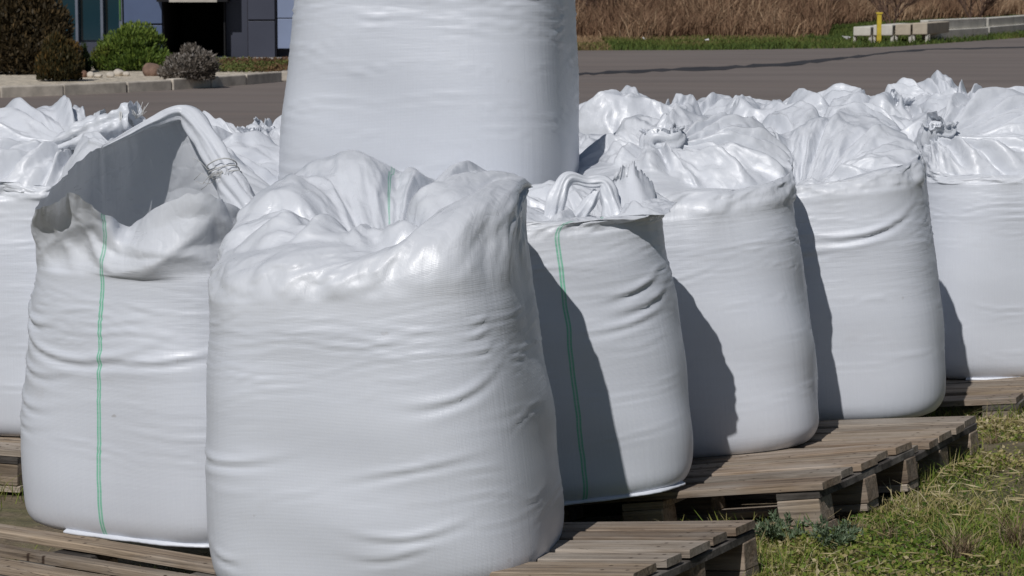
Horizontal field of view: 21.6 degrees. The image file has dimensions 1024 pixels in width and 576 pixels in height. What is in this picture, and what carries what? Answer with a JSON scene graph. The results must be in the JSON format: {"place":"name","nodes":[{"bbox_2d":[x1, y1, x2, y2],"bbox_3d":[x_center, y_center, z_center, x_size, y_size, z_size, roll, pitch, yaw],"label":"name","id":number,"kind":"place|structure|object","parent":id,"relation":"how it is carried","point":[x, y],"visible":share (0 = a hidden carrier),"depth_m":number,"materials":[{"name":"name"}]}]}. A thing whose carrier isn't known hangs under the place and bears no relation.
{"place":"outdoors","nodes":[
{"label":"outdoors","id":0,"kind":"place"},
{"bbox_2d":[0,66,263,85],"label":"gravel bed","id":1,"kind":"object","parent":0,"point":[7,79],"visible":0.26,"depth_m":43.15,"materials":[{"name":"beige gravel"}]},
{"bbox_2d":[0,0,75,74],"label":"conifer","id":2,"kind":"object","parent":1,"relation":"on","point":[26,26],"visible":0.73,"depth_m":44.68,"materials":[{"name":"brown plant"}]},
{"bbox_2d":[33,29,84,80],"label":"conifer","id":3,"kind":"object","parent":1,"relation":"on","point":[58,57],"visible":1,"depth_m":41.88,"materials":[{"name":"green plant"}]},
{"bbox_2d":[81,42,92,70],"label":"bush","id":4,"kind":"object","parent":1,"relation":"on","point":[86,56],"visible":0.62,"depth_m":46.25,"materials":[{"name":"green plant"}]},
{"bbox_2d":[87,71,93,76],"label":"stone","id":5,"kind":"object","parent":1,"relation":"on","point":[90,73],"visible":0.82,"depth_m":43.60,"materials":[{"name":"beige stone"}]},
{"bbox_2d":[90,45,109,70],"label":"bush","id":6,"kind":"object","parent":1,"relation":"on","point":[95,65],"visible":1,"depth_m":46.54,"materials":[{"name":"green plant"}]},
{"bbox_2d":[106,72,113,76],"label":"stone","id":7,"kind":"object","parent":1,"relation":"on","point":[109,74],"visible":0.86,"depth_m":43.60,"materials":[{"name":"beige stone"}]},
{"bbox_2d":[113,69,123,75],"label":"stone","id":8,"kind":"object","parent":1,"relation":"on","point":[117,72],"visible":0.83,"depth_m":44.14,"materials":[{"name":"beige stone"}]},
{"bbox_2d":[88,19,171,70],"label":"juniper","id":9,"kind":"object","parent":1,"relation":"on","point":[135,47],"visible":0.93,"depth_m":46.50,"materials":[{"name":"green plant"}]},
{"bbox_2d":[142,63,159,75],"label":"boulder","id":10,"kind":"object","parent":1,"relation":"on","point":[149,69],"visible":0.74,"depth_m":44.14,"materials":[{"name":"brown stone"}]},
{"bbox_2d":[156,42,221,81],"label":"lavender bush","id":11,"kind":"object","parent":1,"relation":"on","point":[190,60],"visible":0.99,"depth_m":42.44,"materials":[{"name":"grey plant"}]},
{"bbox_2d":[214,55,288,71],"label":"ground cover","id":12,"kind":"object","parent":1,"relation":"on","point":[254,64],"visible":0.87,"depth_m":46.93,"materials":[{"name":"green plant"}]},
{"bbox_2d":[88,57,288,59],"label":"pavement","id":13,"kind":"structure","parent":0,"point":[253,57],"depth_m":53.21,"materials":[{"name":"concrete"}]},
{"bbox_2d":[55,0,293,56],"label":"office building","id":14,"kind":"structure","parent":13,"relation":"on","point":[245,28],"depth_m":53.52,"materials":[{"name":"grey glass"}]},
{"bbox_2d":[55,0,75,42],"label":"window","id":15,"kind":"structure","parent":14,"relation":"in","point":[71,3],"depth_m":53.50,"materials":[{"name":"teal glass"}]},
{"bbox_2d":[79,0,100,42],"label":"window","id":16,"kind":"structure","parent":14,"relation":"in","point":[89,10],"depth_m":53.53,"materials":[{"name":"teal glass"}]},
{"bbox_2d":[104,0,118,37],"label":"window","id":17,"kind":"structure","parent":14,"relation":"in","point":[111,7],"depth_m":53.51,"materials":[{"name":"teal glass"}]},
{"bbox_2d":[0,38,1023,132],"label":"road","id":18,"kind":"structure","parent":0,"point":[246,105],"depth_m":47.60,"materials":[{"name":"grey asphalt"}]},
{"bbox_2d":[0,70,287,97],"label":"kerb","id":19,"kind":"structure","parent":18,"relation":"on","point":[131,86],"depth_m":41.36,"materials":[{"name":"concrete"}]},
{"bbox_2d":[579,47,1023,74],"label":"tar seam","id":20,"kind":"object","parent":18,"relation":"on","point":[802,62],"visible":0.99,"depth_m":53.23,"materials":[{"name":"black asphalt"}]},
{"bbox_2d":[0,400,1023,575],"bbox_3d":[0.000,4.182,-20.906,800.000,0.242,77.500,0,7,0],"label":"ground","id":21,"kind":"structure","parent":0,"point":[13,513],"depth_m":8.85,"materials":[{"name":"green plant"}]},
{"bbox_2d":[0,436,23,492],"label":"wooden pallet","id":22,"kind":"object","parent":21,"relation":"on","point":[10,459],"visible":0.12,"depth_m":9.43,"materials":[{"name":"brown wood"}]},
{"bbox_2d":[0,95,148,436],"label":"bulk bag","id":23,"kind":"object","parent":22,"relation":"on","point":[38,146],"visible":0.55,"depth_m":9.59,"materials":[{"name":"fabric"}]},
{"bbox_2d":[0,524,216,575],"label":"wooden pallet","id":24,"kind":"object","parent":21,"relation":"on","point":[87,556],"visible":0.89,"depth_m":7.71,"materials":[{"name":"brown wood"}]},
{"bbox_2d":[20,105,269,547],"bbox_3d":[-1.009,0.085,8.147,0.886,1.248,0.853,4,8,32],"label":"bulk bag","id":25,"kind":"object","parent":24,"relation":"on","point":[132,227],"visible":0.69,"depth_m":7.86,"materials":[{"name":"white fabric"}]},
{"bbox_2d":[58,130,279,185],"bbox_3d":[-1.167,0.071,9.517,0.934,1.253,0.896,-6,9,-40],"label":"bulk bag","id":26,"kind":"object","parent":21,"relation":"on","point":[256,152],"visible":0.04,"depth_m":9.44,"materials":[{"name":"fabric"}]},
{"bbox_2d":[203,111,281,145],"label":"bulk bag","id":27,"kind":"object","parent":21,"relation":"on","point":[223,129],"visible":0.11,"depth_m":10.90,"materials":[{"name":"fabric"}]},
{"bbox_2d":[579,132,614,154],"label":"bulk bag","id":28,"kind":"object","parent":21,"relation":"on","point":[586,141],"visible":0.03,"depth_m":11.04,"materials":[{"name":"fabric"}]},
{"bbox_2d":[489,520,758,575],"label":"wooden pallet","id":29,"kind":"object","parent":21,"relation":"on","point":[685,548],"visible":0.46,"depth_m":7.28,"materials":[{"name":"brown wood"}]},
{"bbox_2d":[205,149,563,575],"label":"bulk bag","id":30,"kind":"object","parent":29,"relation":"on","point":[379,399],"visible":1,"depth_m":7.02,"materials":[{"name":"white woven fabric"},{"name":"green woven fabric"}]},
{"bbox_2d":[579,85,701,134],"bbox_3d":[0.586,-0.364,13.249,0.896,1.253,0.934,-2,7,-20],"label":"bulk bag","id":31,"kind":"object","parent":21,"relation":"on","point":[605,112],"visible":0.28,"depth_m":12.85,"materials":[{"name":"fabric"}]},
{"bbox_2d":[697,92,770,114],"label":"bulk bag","id":32,"kind":"object","parent":21,"relation":"on","point":[712,103],"visible":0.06,"depth_m":14.34,"materials":[{"name":"fabric"}]},
{"bbox_2d":[564,442,917,535],"bbox_3d":[0.606,0.673,8.708,1.227,0.154,0.811,-7,3,30],"label":"wooden pallet","id":33,"kind":"object","parent":21,"relation":"on","point":[824,482],"visible":0.63,"depth_m":8.44,"materials":[{"name":"brown wood"}]},
{"bbox_2d":[526,161,692,505],"bbox_3d":[0.087,0.129,8.517,0.934,0.993,0.835,-6,7,-2],"label":"bulk bag","id":34,"kind":"object","parent":33,"relation":"on","point":[610,328],"visible":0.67,"depth_m":8.17,"materials":[{"name":"white fabric"}]},
{"bbox_2d":[753,508,808,542],"bbox_3d":[0.794,0.720,8.063,0.227,0.099,0.152,-6,9,-43],"label":"weed plant","id":35,"kind":"object","parent":21,"relation":"on","point":[775,531],"visible":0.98,"depth_m":8.05,"materials":[{"name":"green plant"}]},
{"bbox_2d":[752,100,820,133],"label":"bulk bag","id":36,"kind":"object","parent":21,"relation":"on","point":[792,117],"visible":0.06,"depth_m":11.40,"materials":[{"name":"fabric"}]},
{"bbox_2d":[723,83,864,121],"bbox_3d":[1.415,-0.422,13.744,0.943,1.253,0.900,1,7,10],"label":"bulk bag","id":37,"kind":"object","parent":21,"relation":"on","point":[742,105],"visible":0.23,"depth_m":13.46,"materials":[{"name":"fabric"}]},
{"bbox_2d":[619,416,978,502],"bbox_3d":[0.934,0.597,9.370,1.221,0.154,0.810,-3,5,26],"label":"wooden pallet","id":38,"kind":"object","parent":21,"relation":"on","point":[934,439],"visible":0.27,"depth_m":9.24,"materials":[{"name":"brown wood"}]},
{"bbox_2d":[578,104,818,457],"bbox_3d":[0.558,-0.042,9.399,0.956,1.167,0.876,-5,6,7],"label":"bulk bag","id":39,"kind":"object","parent":38,"relation":"on","point":[725,181],"visible":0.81,"depth_m":9.01,"materials":[{"name":"fabric"}]},
{"bbox_2d":[775,111,945,420],"bbox_3d":[1.140,-0.092,10.148,0.952,1.104,0.879,-3,6,10],"label":"bulk bag","id":40,"kind":"object","parent":38,"relation":"on","point":[862,216],"visible":0.59,"depth_m":9.74,"materials":[{"name":"fabric"}]},
{"bbox_2d":[607,406,1023,575],"bbox_3d":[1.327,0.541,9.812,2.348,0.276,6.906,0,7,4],"label":"grass","id":41,"kind":"structure","parent":21,"relation":"on","point":[928,508],"depth_m":8.12,"materials":[{"name":"green plant"}]},
{"bbox_2d":[804,514,863,548],"bbox_3d":[0.947,0.722,7.853,0.177,0.102,0.183,0,7,0],"label":"weed plant","id":42,"kind":"object","parent":21,"relation":"on","point":[840,539],"visible":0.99,"depth_m":7.85,"materials":[{"name":"green plant"}]},
{"bbox_2d":[828,515,883,530],"bbox_3d":[1.044,0.714,8.075,0.169,0.066,0.160,-3,7,-24],"label":"dry tuft","id":43,"kind":"object","parent":21,"relation":"on","point":[866,525],"visible":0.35,"depth_m":8.10,"materials":[{"name":"plant"}]},
{"bbox_2d":[823,102,933,141],"bbox_3d":[1.744,-0.220,12.058,0.943,1.241,0.900,-2,7,-20],"label":"bulk bag","id":44,"kind":"object","parent":21,"relation":"on","point":[910,128],"visible":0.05,"depth_m":11.87,"materials":[{"name":"fabric"}]},
{"bbox_2d":[864,514,913,540],"bbox_3d":[1.094,0.713,7.926,0.209,0.077,0.176,2,7,13],"label":"dry tuft","id":45,"kind":"object","parent":21,"relation":"on","point":[888,534],"visible":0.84,"depth_m":7.92,"materials":[{"name":"green plant"}]},
{"bbox_2d":[760,413,1023,575],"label":"dead straw","id":46,"kind":"object","parent":21,"relation":"on","point":[1002,483],"visible":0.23,"depth_m":8.28,"materials":[{"name":"beige plant"}]},
{"bbox_2d":[829,88,956,119],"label":"bulk bag","id":47,"kind":"object","parent":21,"relation":"on","point":[893,102],"visible":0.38,"depth_m":13.04,"materials":[{"name":"fabric"}]},
{"bbox_2d":[885,70,981,103],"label":"bulk bag","id":48,"kind":"object","parent":21,"relation":"on","point":[938,81],"visible":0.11,"depth_m":14.03,"materials":[{"name":"fabric"}]},
{"bbox_2d":[913,513,1016,562],"bbox_3d":[1.251,0.705,7.561,0.293,0.127,0.313,0,7,0],"label":"dry tuft","id":49,"kind":"object","parent":21,"relation":"on","point":[958,548],"visible":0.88,"depth_m":7.55,"materials":[{"name":"plant"}]},
{"bbox_2d":[930,377,1023,417],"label":"wooden pallet","id":50,"kind":"object","parent":21,"relation":"on","point":[989,394],"visible":0.16,"depth_m":10.53,"materials":[{"name":"brown wood"}]},
{"bbox_2d":[914,87,1023,379],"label":"bulk bag","id":51,"kind":"object","parent":50,"relation":"on","point":[972,150],"visible":0.81,"depth_m":10.88,"materials":[{"name":"fabric"}]},
{"bbox_2d":[967,492,1023,548],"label":"dry tuft","id":52,"kind":"object","parent":21,"relation":"on","point":[1014,536],"visible":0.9,"depth_m":7.71,"materials":[{"name":"beige plant"}]},
{"bbox_2d":[978,418,1023,443],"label":"dry tuft","id":53,"kind":"object","parent":21,"relation":"on","point":[991,439],"visible":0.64,"depth_m":9.61,"materials":[{"name":"plant"}]},
{"bbox_2d":[1007,86,1023,93],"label":"bulk bag","id":54,"kind":"object","parent":21,"relation":"on","point":[1019,89],"depth_m":13.71,"materials":[{"name":"fabric"}]},
{"bbox_2d":[577,14,1023,50],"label":"verge grass","id":55,"kind":"structure","parent":0,"point":[836,34],"depth_m":69.85,"materials":[{"name":"green plant"}]},
{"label":"bulk bag","id":56,"kind":"object","parent":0,"visible":0},
{"bbox_2d":[278,0,578,183],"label":"bulk bag","id":57,"kind":"object","parent":56,"relation":"on","point":[434,89],"visible":0.68,"depth_m":8.84,"materials":[{"name":"fabric"}]},
{"label":"field","id":58,"kind":"structure","parent":0,"visible":0},
{"bbox_2d":[575,0,626,13],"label":"bare shrub","id":59,"kind":"object","parent":58,"relation":"on","point":[593,1],"visible":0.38,"depth_m":81.42,"materials":[{"name":"brown plant"}]},
{"bbox_2d":[575,0,1023,37],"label":"dry reeds","id":60,"kind":"object","parent":58,"relation":"on","point":[668,18],"visible":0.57,"depth_m":78.12,"materials":[{"name":"brown plant"}]},
{"bbox_2d":[853,25,873,42],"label":"concrete beam","id":61,"kind":"structure","parent":58,"relation":"on","point":[863,31],"depth_m":70.70,"materials":[{"name":"grey concrete"}]},
{"bbox_2d":[876,12,882,42],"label":"marker post","id":62,"kind":"object","parent":58,"relation":"on","point":[879,23],"visible":0.91,"depth_m":69.72,"materials":[{"name":"yellow paint"}]},
{"bbox_2d":[873,23,905,42],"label":"concrete beam","id":63,"kind":"structure","parent":58,"relation":"on","point":[887,29],"depth_m":70.70,"materials":[{"name":"grey concrete"}]},
{"bbox_2d":[869,0,919,23],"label":"bare shrub","id":64,"kind":"object","parent":58,"relation":"on","point":[881,9],"visible":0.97,"depth_m":89.69,"materials":[{"name":"brown plant"}]},
{"bbox_2d":[895,23,912,42],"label":"concrete beam","id":65,"kind":"structure","parent":58,"relation":"on","point":[904,29],"depth_m":70.69,"materials":[{"name":"beige concrete"}]},
{"bbox_2d":[912,21,948,41],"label":"concrete beam","id":66,"kind":"structure","parent":58,"relation":"on","point":[926,29],"depth_m":71.03,"materials":[{"name":"beige concrete"}]},
{"bbox_2d":[922,27,987,40],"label":"concrete beam","id":67,"kind":"structure","parent":58,"relation":"on","point":[961,32],"depth_m":75.31,"materials":[{"name":"grey concrete"}]},
{"bbox_2d":[920,18,985,28],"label":"concrete beam","id":68,"kind":"structure","parent":67,"relation":"on","point":[958,23],"depth_m":75.90,"materials":[{"name":"grey concrete"}]},
{"bbox_2d":[957,0,1002,17],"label":"bare shrub","id":69,"kind":"object","parent":58,"relation":"on","point":[988,3],"visible":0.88,"depth_m":91.37,"materials":[{"name":"brown plant"}]},
{"bbox_2d":[986,24,1023,33],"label":"concrete beam","id":70,"kind":"structure","parent":58,"relation":"on","point":[1002,28],"depth_m":81.01,"materials":[{"name":"grey concrete"}]},
{"bbox_2d":[986,15,1023,25],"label":"concrete beam","id":71,"kind":"structure","parent":70,"relation":"on","point":[1004,20],"depth_m":81.25,"materials":[{"name":"grey concrete"}]}
]}

